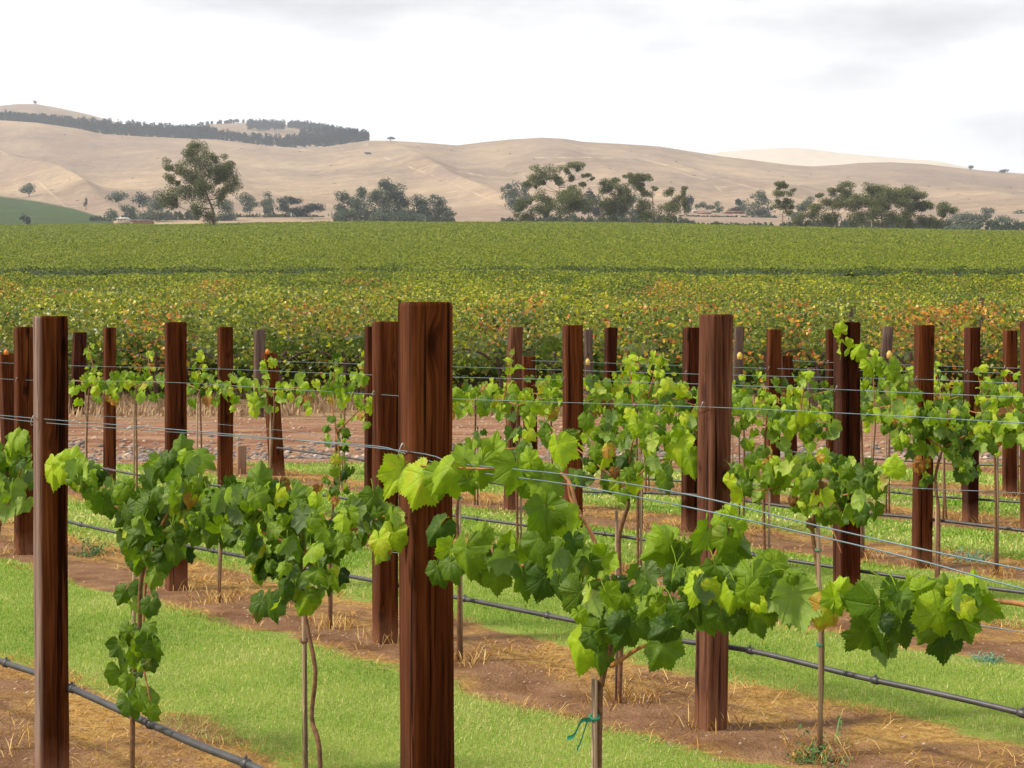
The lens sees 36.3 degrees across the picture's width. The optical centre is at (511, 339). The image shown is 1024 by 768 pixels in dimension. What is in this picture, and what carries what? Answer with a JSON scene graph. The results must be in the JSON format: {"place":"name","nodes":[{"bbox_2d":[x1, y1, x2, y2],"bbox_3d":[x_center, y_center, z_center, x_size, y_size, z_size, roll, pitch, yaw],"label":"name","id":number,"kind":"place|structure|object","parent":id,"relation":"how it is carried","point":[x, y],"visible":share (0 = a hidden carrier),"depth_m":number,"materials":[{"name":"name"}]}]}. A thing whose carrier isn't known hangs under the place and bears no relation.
{"place":"outdoors","nodes":[
{"label":"outdoors","id":0,"kind":"place"},
{"bbox_2d":[0,274,1023,767],"bbox_3d":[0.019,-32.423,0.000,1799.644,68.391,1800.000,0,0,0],"label":"ground","id":1,"kind":"structure","parent":0,"point":[958,742],"depth_m":7.38,"materials":[{"name":"soil"}]},
{"bbox_2d":[0,349,13,476],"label":"leaning post","id":2,"kind":"object","parent":1,"relation":"on","point":[6,386],"visible":0.42,"depth_m":16.92,"materials":[{"name":"brown wood"}]},
{"bbox_2d":[0,427,33,531],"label":"grapevine","id":3,"kind":"object","parent":1,"relation":"on","point":[16,463],"visible":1,"depth_m":5.76,"materials":[{"name":"green plant"}]},
{"bbox_2d":[14,327,33,554],"bbox_3d":[-3.654,0.879,11.698,0.143,1.950,0.132,0,0,-30],"label":"vine post","id":4,"kind":"object","parent":1,"relation":"on","point":[23,407],"visible":0.64,"depth_m":11.64,"materials":[{"name":"brown wood"}]},
{"bbox_2d":[30,316,68,767],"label":"vine post","id":5,"kind":"object","parent":1,"relation":"on","point":[50,507],"visible":1,"depth_m":5.55,"materials":[{"name":"brown wood"}]},
{"bbox_2d":[0,657,264,767],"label":"drip hose","id":6,"kind":"object","parent":5,"relation":"attached to","point":[147,723],"visible":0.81,"depth_m":5.02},
{"bbox_2d":[69,332,86,414],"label":"old fence post","id":7,"kind":"object","parent":1,"relation":"on","point":[78,356],"visible":0.65,"depth_m":30.89,"materials":[{"name":"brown wood"}]},
{"bbox_2d":[45,302,130,400],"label":"mature grapevine","id":8,"kind":"object","parent":1,"relation":"on","point":[88,325],"visible":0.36,"depth_m":33.28,"materials":[{"name":"green plant"}]},
{"bbox_2d":[68,344,119,458],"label":"grapevine","id":9,"kind":"object","parent":1,"relation":"on","point":[100,385],"visible":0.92,"depth_m":15.29,"materials":[{"name":"green plant"}]},
{"bbox_2d":[103,327,115,484],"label":"vine post","id":10,"kind":"object","parent":1,"relation":"on","point":[109,409],"visible":0.73,"depth_m":17.15,"materials":[{"name":"brown wood"}]},
{"bbox_2d":[45,433,220,767],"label":"grapevine","id":11,"kind":"object","parent":1,"relation":"on","point":[158,514],"visible":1,"depth_m":4.91,"materials":[{"name":"green plant"}]},
{"bbox_2d":[104,345,163,486],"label":"grapevine","id":12,"kind":"object","parent":1,"relation":"on","point":[145,378],"visible":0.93,"depth_m":14.72,"materials":[{"name":"green plant"}]},
{"bbox_2d":[107,303,200,404],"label":"mature grapevine","id":13,"kind":"object","parent":1,"relation":"on","point":[155,363],"visible":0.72,"depth_m":33.08,"materials":[{"name":"green plant"}]},
{"bbox_2d":[163,322,187,590],"bbox_3d":[-2.173,0.873,10.066,0.158,1.972,0.132,0,0,-20],"label":"vine post","id":14,"kind":"object","parent":1,"relation":"on","point":[175,394],"visible":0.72,"depth_m":10.01,"materials":[{"name":"brown wood"}]},
{"bbox_2d":[154,137,243,224],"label":"gum tree","id":15,"kind":"object","parent":1,"relation":"on","point":[198,181],"visible":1,"depth_m":371.80,"materials":[{"name":"green plant"}]},
{"bbox_2d":[187,350,233,447],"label":"grapevine","id":16,"kind":"object","parent":1,"relation":"on","point":[205,391],"visible":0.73,"depth_m":13.99,"materials":[{"name":"green plant"}]},
{"bbox_2d":[217,327,232,487],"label":"vine post","id":17,"kind":"object","parent":1,"relation":"on","point":[225,415],"visible":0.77,"depth_m":14.14,"materials":[{"name":"brown wood"}]},
{"bbox_2d":[182,301,268,387],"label":"mature grapevine","id":18,"kind":"object","parent":1,"relation":"on","point":[207,346],"visible":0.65,"depth_m":32.88,"materials":[{"name":"green plant"}]},
{"bbox_2d":[253,329,264,416],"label":"old fence post","id":19,"kind":"object","parent":1,"relation":"on","point":[259,341],"visible":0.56,"depth_m":29.91,"materials":[{"name":"grey wood"}]},
{"bbox_2d":[219,356,326,468],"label":"grapevine","id":20,"kind":"object","parent":1,"relation":"on","point":[256,402],"visible":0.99,"depth_m":13.35,"materials":[{"name":"green plant"}]},
{"bbox_2d":[261,349,284,475],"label":"leaning post","id":21,"kind":"object","parent":1,"relation":"on","point":[278,467],"visible":0.62,"depth_m":18.43,"materials":[{"name":"brown wood"}]},
{"bbox_2d":[233,303,328,405],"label":"mature grapevine","id":22,"kind":"object","parent":1,"relation":"on","point":[285,316],"visible":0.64,"depth_m":32.56,"materials":[{"name":"green plant"}]},
{"bbox_2d":[188,459,408,767],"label":"grapevine","id":23,"kind":"object","parent":1,"relation":"on","point":[315,541],"visible":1,"depth_m":4.16,"materials":[{"name":"green plant"}]},
{"bbox_2d":[300,616,307,767],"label":"vine stake","id":24,"kind":"object","parent":1,"relation":"on","point":[303,640],"visible":0.83,"depth_m":4.26,"materials":[{"name":"grey wood"}]},
{"bbox_2d":[293,304,381,401],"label":"mature grapevine","id":25,"kind":"object","parent":1,"relation":"on","point":[330,345],"visible":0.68,"depth_m":32.66,"materials":[{"name":"green plant"}]},
{"bbox_2d":[312,350,371,628],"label":"grapevine","id":26,"kind":"object","parent":1,"relation":"on","point":[337,473],"visible":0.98,"depth_m":8.51,"materials":[{"name":"green plant"}]},
{"bbox_2d":[364,326,371,539],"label":"vine post","id":27,"kind":"object","parent":1,"relation":"on","point":[368,392],"visible":0.35,"depth_m":12.44,"materials":[{"name":"brown wood"}]},
{"bbox_2d":[92,465,1023,593],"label":"drip hose","id":28,"kind":"object","parent":27,"relation":"attached to","point":[603,533],"visible":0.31,"depth_m":10.78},
{"bbox_2d":[372,321,398,644],"bbox_3d":[-0.680,0.873,8.214,0.147,1.937,0.116,0,0,-25],"label":"vine post","id":29,"kind":"object","parent":1,"relation":"on","point":[385,429],"visible":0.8,"depth_m":8.17,"materials":[{"name":"brown wood"}]},
{"bbox_2d":[68,520,1023,717],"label":"drip hose","id":30,"kind":"object","parent":29,"relation":"attached to","point":[874,679],"visible":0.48,"depth_m":6.26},
{"bbox_2d":[398,302,454,767],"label":"vine post","id":31,"kind":"object","parent":1,"relation":"on","point":[425,384],"visible":0.88,"depth_m":3.75,"materials":[{"name":"brown wood"}]},
{"bbox_2d":[0,415,1023,569],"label":"trellis wire","id":32,"kind":"object","parent":31,"relation":"attached to","point":[603,480],"visible":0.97,"depth_m":3.07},
{"bbox_2d":[0,417,1023,589],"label":"trellis wire","id":33,"kind":"object","parent":31,"relation":"attached to","point":[616,493],"visible":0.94,"depth_m":3.02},
{"bbox_2d":[453,298,544,387],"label":"mature grapevine","id":34,"kind":"object","parent":1,"relation":"on","point":[498,364],"visible":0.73,"depth_m":33.12,"materials":[{"name":"green plant"}]},
{"bbox_2d":[0,240,1023,275],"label":"vine canopy","id":35,"kind":"object","parent":1,"relation":"on","point":[231,255],"visible":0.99,"depth_m":128.91,"materials":[{"name":"plant"}]},
{"bbox_2d":[0,284,1023,388],"bbox_3d":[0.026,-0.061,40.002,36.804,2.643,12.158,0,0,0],"label":"vine canopy","id":36,"kind":"object","parent":1,"relation":"on","point":[366,308],"visible":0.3,"depth_m":36.22,"materials":[{"name":"green plant"}]},
{"bbox_2d":[0,220,1023,247],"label":"vine canopy","id":37,"kind":"object","parent":1,"relation":"on","point":[476,231],"visible":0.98,"depth_m":273.30,"materials":[{"name":"plant"}]},
{"bbox_2d":[0,276,1023,342],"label":"vine canopy","id":38,"kind":"object","parent":1,"relation":"on","point":[883,297],"visible":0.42,"depth_m":57.80,"materials":[{"name":"green plant"}]},
{"bbox_2d":[0,268,1023,303],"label":"vine canopy","id":39,"kind":"object","parent":1,"relation":"on","point":[614,282],"visible":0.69,"depth_m":76.31,"materials":[{"name":"plant"}]},
{"bbox_2d":[0,465,1023,767],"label":"dry tufts","id":40,"kind":"object","parent":1,"relation":"on","point":[474,661],"visible":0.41,"depth_m":7.82,"materials":[{"name":"plant"}]},
{"bbox_2d":[0,223,1023,276],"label":"vine undergrowth","id":41,"kind":"object","parent":1,"relation":"on","point":[753,272],"depth_m":113.96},
{"bbox_2d":[0,461,1023,767],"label":"dry straw","id":42,"kind":"object","parent":1,"relation":"on","point":[232,589],"visible":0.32,"depth_m":7.75,"materials":[{"name":"plant"}]},
{"bbox_2d":[0,453,1023,767],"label":"soil clods","id":43,"kind":"object","parent":1,"relation":"on","point":[546,667],"visible":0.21,"depth_m":7.30,"materials":[{"name":"soil"}]},
{"bbox_2d":[503,327,522,509],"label":"vine post","id":44,"kind":"object","parent":1,"relation":"on","point":[515,337],"visible":0.45,"depth_m":14.55,"materials":[{"name":"brown wood"}]},
{"bbox_2d":[276,447,1023,531],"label":"drip hose","id":45,"kind":"object","parent":44,"relation":"attached to","point":[884,514],"visible":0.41,"depth_m":12.19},
{"bbox_2d":[453,424,575,661],"bbox_3d":[0.030,1.011,7.400,0.323,1.238,1.132,0,0,-33],"label":"grapevine","id":46,"kind":"object","parent":1,"relation":"on","point":[529,435],"visible":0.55,"depth_m":7.44,"materials":[{"name":"green plant"}]},
{"bbox_2d":[452,349,583,544],"bbox_3d":[0.003,0.836,11.443,1.383,1.560,0.472,0,0,39],"label":"grapevine","id":47,"kind":"object","parent":1,"relation":"on","point":[527,411],"visible":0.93,"depth_m":11.40,"materials":[{"name":"green plant"}]},
{"bbox_2d":[68,413,991,463],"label":"bank pebbles","id":48,"kind":"object","parent":1,"relation":"on","point":[322,415],"visible":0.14,"depth_m":26.36,"materials":[{"name":"stone"}]},
{"bbox_2d":[522,356,537,449],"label":"leaning post","id":49,"kind":"object","parent":1,"relation":"on","point":[528,364],"visible":0.4,"depth_m":19.23,"materials":[{"name":"brown wood"}]},
{"bbox_2d":[513,187,555,221],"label":"gum tree","id":50,"kind":"object","parent":1,"relation":"on","point":[543,209],"visible":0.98,"depth_m":465.55,"materials":[{"name":"green plant"}]},
{"bbox_2d":[68,374,1019,416],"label":"dry grass","id":51,"kind":"structure","parent":1,"relation":"on","point":[159,406],"depth_m":32.49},
{"bbox_2d":[68,435,1019,462],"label":"drain stones","id":52,"kind":"object","parent":1,"relation":"on","point":[129,453],"visible":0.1,"depth_m":23.23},
{"bbox_2d":[505,302,596,397],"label":"mature grapevine","id":53,"kind":"object","parent":1,"relation":"on","point":[525,321],"visible":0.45,"depth_m":32.67,"materials":[{"name":"green plant"}]},
{"bbox_2d":[521,161,594,220],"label":"gum tree","id":54,"kind":"object","parent":1,"relation":"on","point":[538,181],"visible":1,"depth_m":467.87,"materials":[{"name":"green plant"}]},
{"bbox_2d":[562,325,582,528],"bbox_3d":[0.408,0.875,10.796,0.151,1.952,0.128,0,0,-12],"label":"vine post","id":55,"kind":"object","parent":1,"relation":"on","point":[572,350],"visible":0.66,"depth_m":10.74,"materials":[{"name":"brown wood"}]},
{"bbox_2d":[550,184,596,220],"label":"gum tree","id":56,"kind":"object","parent":1,"relation":"on","point":[570,198],"visible":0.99,"depth_m":459.47,"materials":[{"name":"green plant"}]},
{"bbox_2d":[567,678,599,767],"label":"vine stake","id":57,"kind":"object","parent":1,"relation":"on","point":[594,717],"visible":1,"depth_m":3.29,"materials":[{"name":"grey wood"}]},
{"bbox_2d":[501,214,694,223],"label":"scrub","id":58,"kind":"object","parent":1,"relation":"on","point":[573,217],"visible":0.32,"depth_m":619.74,"materials":[{"name":"green plant"}]},
{"bbox_2d":[600,327,617,485],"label":"vine post","id":59,"kind":"object","parent":1,"relation":"on","point":[610,349],"visible":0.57,"depth_m":17.05,"materials":[{"name":"brown wood"}]},
{"bbox_2d":[590,177,634,222],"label":"gum tree","id":60,"kind":"object","parent":1,"relation":"on","point":[612,206],"visible":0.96,"depth_m":473.19,"materials":[{"name":"green plant"}]},
{"bbox_2d":[376,426,852,767],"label":"grapevine","id":61,"kind":"object","parent":1,"relation":"on","point":[759,597],"visible":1,"depth_m":3.22,"materials":[{"name":"green plant"}]},
{"bbox_2d":[561,396,696,702],"bbox_3d":[0.468,0.941,6.921,0.394,1.379,1.168,0,0,-29],"label":"grapevine","id":62,"kind":"object","parent":1,"relation":"on","point":[678,442],"visible":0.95,"depth_m":6.77,"materials":[{"name":"green plant"}]},
{"bbox_2d":[586,300,676,381],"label":"mature grapevine","id":63,"kind":"object","parent":1,"relation":"on","point":[627,352],"visible":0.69,"depth_m":33.22,"materials":[{"name":"green plant"}]},
{"bbox_2d":[619,172,653,221],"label":"gum tree","id":64,"kind":"object","parent":1,"relation":"on","point":[638,180],"visible":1,"depth_m":467.33,"materials":[{"name":"green plant"}]},
{"bbox_2d":[585,356,688,528],"bbox_3d":[1.054,0.889,13.319,0.449,1.504,1.504,0,0,-34],"label":"grapevine","id":65,"kind":"object","parent":1,"relation":"on","point":[595,411],"visible":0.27,"depth_m":13.24,"materials":[{"name":"green plant"}]},
{"bbox_2d":[583,350,697,568],"bbox_3d":[0.872,0.855,10.709,0.498,1.567,1.399,0,0,-36],"label":"grapevine","id":66,"kind":"object","parent":1,"relation":"on","point":[667,389],"visible":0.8,"depth_m":10.60,"materials":[{"name":"green plant"}]},
{"bbox_2d":[655,186,689,222],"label":"gum tree","id":67,"kind":"object","parent":1,"relation":"on","point":[674,205],"visible":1,"depth_m":461.63,"materials":[{"name":"green plant"}]},
{"bbox_2d":[681,327,698,531],"bbox_3d":[1.490,0.876,13.099,0.136,1.956,0.122,0,0,-17],"label":"vine post","id":68,"kind":"object","parent":1,"relation":"on","point":[690,353],"visible":0.57,"depth_m":13.05,"materials":[{"name":"brown wood"}]},
{"bbox_2d":[653,302,749,382],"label":"mature grapevine","id":69,"kind":"object","parent":1,"relation":"on","point":[679,334],"visible":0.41,"depth_m":33.26,"materials":[{"name":"green plant"}]},
{"bbox_2d":[694,314,732,730],"bbox_3d":[0.820,0.873,6.444,0.150,1.956,0.119,0,0,-30],"label":"vine post","id":70,"kind":"object","parent":1,"relation":"on","point":[713,455],"visible":0.76,"depth_m":6.41,"materials":[{"name":"brown wood"}]},
{"bbox_2d":[9,379,1021,422],"bbox_3d":[-1.309,0.287,8.888,0.018,0.034,10.671,0,0,-40],"label":"trellis wire","id":71,"kind":"object","parent":70,"relation":"attached to","point":[619,404],"visible":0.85,"depth_m":6.58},
{"bbox_2d":[733,326,743,416],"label":"old fence post","id":72,"kind":"object","parent":1,"relation":"on","point":[738,346],"visible":0.63,"depth_m":29.92,"materials":[{"name":"grey wood"}]},
{"bbox_2d":[690,383,795,532],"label":"grapevine","id":73,"kind":"object","parent":1,"relation":"on","point":[770,398],"visible":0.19,"depth_m":12.21,"materials":[{"name":"green plant"}]},
{"bbox_2d":[686,370,842,550],"bbox_3d":[1.607,0.906,9.943,0.542,1.432,1.469,0,0,-39],"label":"grapevine","id":74,"kind":"object","parent":1,"relation":"on","point":[789,425],"visible":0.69,"depth_m":9.84,"materials":[{"name":"green plant"}]},
{"bbox_2d":[723,301,811,385],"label":"mature grapevine","id":75,"kind":"object","parent":1,"relation":"on","point":[762,356],"visible":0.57,"depth_m":32.91,"materials":[{"name":"green plant"}]},
{"bbox_2d":[765,329,781,503],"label":"vine post","id":76,"kind":"object","parent":1,"relation":"on","point":[773,348],"visible":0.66,"depth_m":15.24,"materials":[{"name":"brown wood"}]},
{"bbox_2d":[772,180,796,225],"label":"gum tree","id":77,"kind":"object","parent":1,"relation":"on","point":[780,206],"visible":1,"depth_m":469.51,"materials":[{"name":"green plant"}]},
{"bbox_2d":[777,373,832,492],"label":"grapevine","id":78,"kind":"object","parent":1,"relation":"on","point":[798,391],"visible":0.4,"depth_m":15.02,"materials":[{"name":"green plant"}]},
{"bbox_2d":[723,446,906,753],"bbox_3d":[1.145,1.007,6.089,0.552,1.247,1.080,0,0,-29],"label":"grapevine","id":79,"kind":"object","parent":1,"relation":"on","point":[842,474],"visible":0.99,"depth_m":5.96,"materials":[{"name":"green plant"}]},
{"bbox_2d":[815,523,822,755],"bbox_3d":[1.178,1.168,5.996,0.031,0.967,0.028,0,0,0],"label":"vine stake","id":80,"kind":"object","parent":1,"relation":"on","point":[818,550],"visible":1,"depth_m":5.99,"materials":[{"name":"grey wood"}]},
{"bbox_2d":[782,305,870,394],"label":"mature grapevine","id":81,"kind":"object","parent":1,"relation":"on","point":[819,363],"visible":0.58,"depth_m":33.26,"materials":[{"name":"green plant"}]},
{"bbox_2d":[792,180,862,226],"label":"gum tree","id":82,"kind":"object","parent":1,"relation":"on","point":[815,209],"visible":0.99,"depth_m":473.17,"materials":[{"name":"green plant"}]},
{"bbox_2d":[833,322,860,587],"bbox_3d":[2.031,0.870,9.556,0.171,1.955,0.135,0,0,-12],"label":"vine post","id":83,"kind":"object","parent":1,"relation":"on","point":[846,443],"visible":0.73,"depth_m":9.50,"materials":[{"name":"brown wood"}]},
{"bbox_2d":[799,349,910,557],"bbox_3d":[2.523,0.851,11.574,0.536,1.571,1.373,0,0,-37],"label":"grapevine","id":84,"kind":"object","parent":1,"relation":"on","point":[889,424],"visible":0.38,"depth_m":11.37,"materials":[{"name":"green plant"}]},
{"bbox_2d":[693,217,1023,230],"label":"scrub","id":85,"kind":"object","parent":1,"relation":"on","point":[1006,225],"visible":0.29,"depth_m":619.74,"materials":[{"name":"green plant"}]},
{"bbox_2d":[844,181,914,227],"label":"gum tree","id":86,"kind":"object","parent":1,"relation":"on","point":[878,207],"visible":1,"depth_m":466.22,"materials":[{"name":"green plant"}]},
{"bbox_2d":[860,366,913,512],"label":"grapevine","id":87,"kind":"object","parent":1,"relation":"on","point":[882,383],"visible":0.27,"depth_m":14.36,"materials":[{"name":"green plant"}]},
{"bbox_2d":[860,299,963,384],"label":"mature grapevine","id":88,"kind":"object","parent":1,"relation":"on","point":[910,357],"visible":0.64,"depth_m":32.95,"materials":[{"name":"green plant"}]},
{"bbox_2d":[895,186,936,228],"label":"gum tree","id":89,"kind":"object","parent":1,"relation":"on","point":[922,205],"visible":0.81,"depth_m":473.53,"materials":[{"name":"green plant"}]},
{"bbox_2d":[911,325,934,568],"bbox_3d":[2.899,0.878,11.022,0.147,1.962,0.142,0,0,0],"label":"vine post","id":90,"kind":"object","parent":1,"relation":"on","point":[922,509],"visible":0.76,"depth_m":10.97,"materials":[{"name":"brown wood"}]},
{"bbox_2d":[833,320,1023,577],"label":"grapevine","id":91,"kind":"object","parent":1,"relation":"on","point":[939,433],"visible":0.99,"depth_m":9.14,"materials":[{"name":"green plant"}]},
{"bbox_2d":[840,568,1023,668],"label":"grapevine","id":92,"kind":"object","parent":1,"relation":"on","point":[943,615],"visible":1,"depth_m":2.56,"materials":[{"name":"green plant"}]},
{"bbox_2d":[892,361,999,518],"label":"grapevine","id":93,"kind":"object","parent":1,"relation":"on","point":[958,398],"visible":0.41,"depth_m":13.90,"materials":[{"name":"green plant"}]},
{"bbox_2d":[962,327,979,522],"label":"vine post","id":94,"kind":"object","parent":1,"relation":"on","point":[970,501],"visible":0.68,"depth_m":13.65,"materials":[{"name":"brown wood"}]},
{"bbox_2d":[923,301,1019,384],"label":"mature grapevine","id":95,"kind":"object","parent":1,"relation":"on","point":[987,346],"visible":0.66,"depth_m":33.02,"materials":[{"name":"green plant"}]},
{"bbox_2d":[934,364,1023,575],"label":"grapevine","id":96,"kind":"object","parent":1,"relation":"on","point":[992,401],"visible":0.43,"depth_m":10.57,"materials":[{"name":"green plant"}]},
{"bbox_2d":[1002,330,1017,495],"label":"vine post","id":97,"kind":"object","parent":1,"relation":"on","point":[1009,455],"visible":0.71,"depth_m":15.94,"materials":[{"name":"brown wood"}]},
{"bbox_2d":[1020,321,1023,528],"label":"vine post","id":98,"kind":"object","parent":1,"relation":"on","point":[1021,410],"visible":0.66,"depth_m":12.98,"materials":[{"name":"brown wood"}]},
{"bbox_2d":[0,104,1023,229],"bbox_3d":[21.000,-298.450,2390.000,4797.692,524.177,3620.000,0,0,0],"label":"hills","id":99,"kind":"structure","parent":0,"point":[467,181],"depth_m":1757.05,"materials":[{"name":"beige soil"}]},
{"bbox_2d":[0,109,217,138],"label":"pine wood","id":100,"kind":"object","parent":99,"relation":"on","point":[110,127],"visible":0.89,"depth_m":2418.34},
{"bbox_2d":[196,126,370,147],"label":"pine wood","id":101,"kind":"object","parent":99,"relation":"on","point":[326,139],"visible":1,"depth_m":2378.80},
{"bbox_2d":[328,186,374,221],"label":"tree","id":102,"kind":"object","parent":99,"relation":"on","point":[355,206],"visible":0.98,"depth_m":701.97,"materials":[{"name":"green plant"}]},
{"bbox_2d":[365,177,412,219],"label":"tree","id":103,"kind":"object","parent":99,"relation":"on","point":[388,191],"visible":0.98,"depth_m":695.46,"materials":[{"name":"green plant"}]},
{"bbox_2d":[409,193,455,221],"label":"tree","id":104,"kind":"object","parent":99,"relation":"on","point":[422,207],"visible":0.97,"depth_m":700.83,"materials":[{"name":"green plant"}]},
{"bbox_2d":[0,544,1023,767],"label":"lawn grass","id":105,"kind":"structure","parent":0,"point":[691,753],"depth_m":7.58,"materials":[{"name":"plant"}]},
{"bbox_2d":[0,461,1023,567],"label":"lawn grass","id":106,"kind":"structure","parent":0,"point":[957,504],"depth_m":13.82,"materials":[{"name":"plant"}]},
{"bbox_2d":[0,0,1023,173],"label":"sky","id":107,"kind":"structure","parent":0,"point":[932,80],"materials":[{"name":"white"}]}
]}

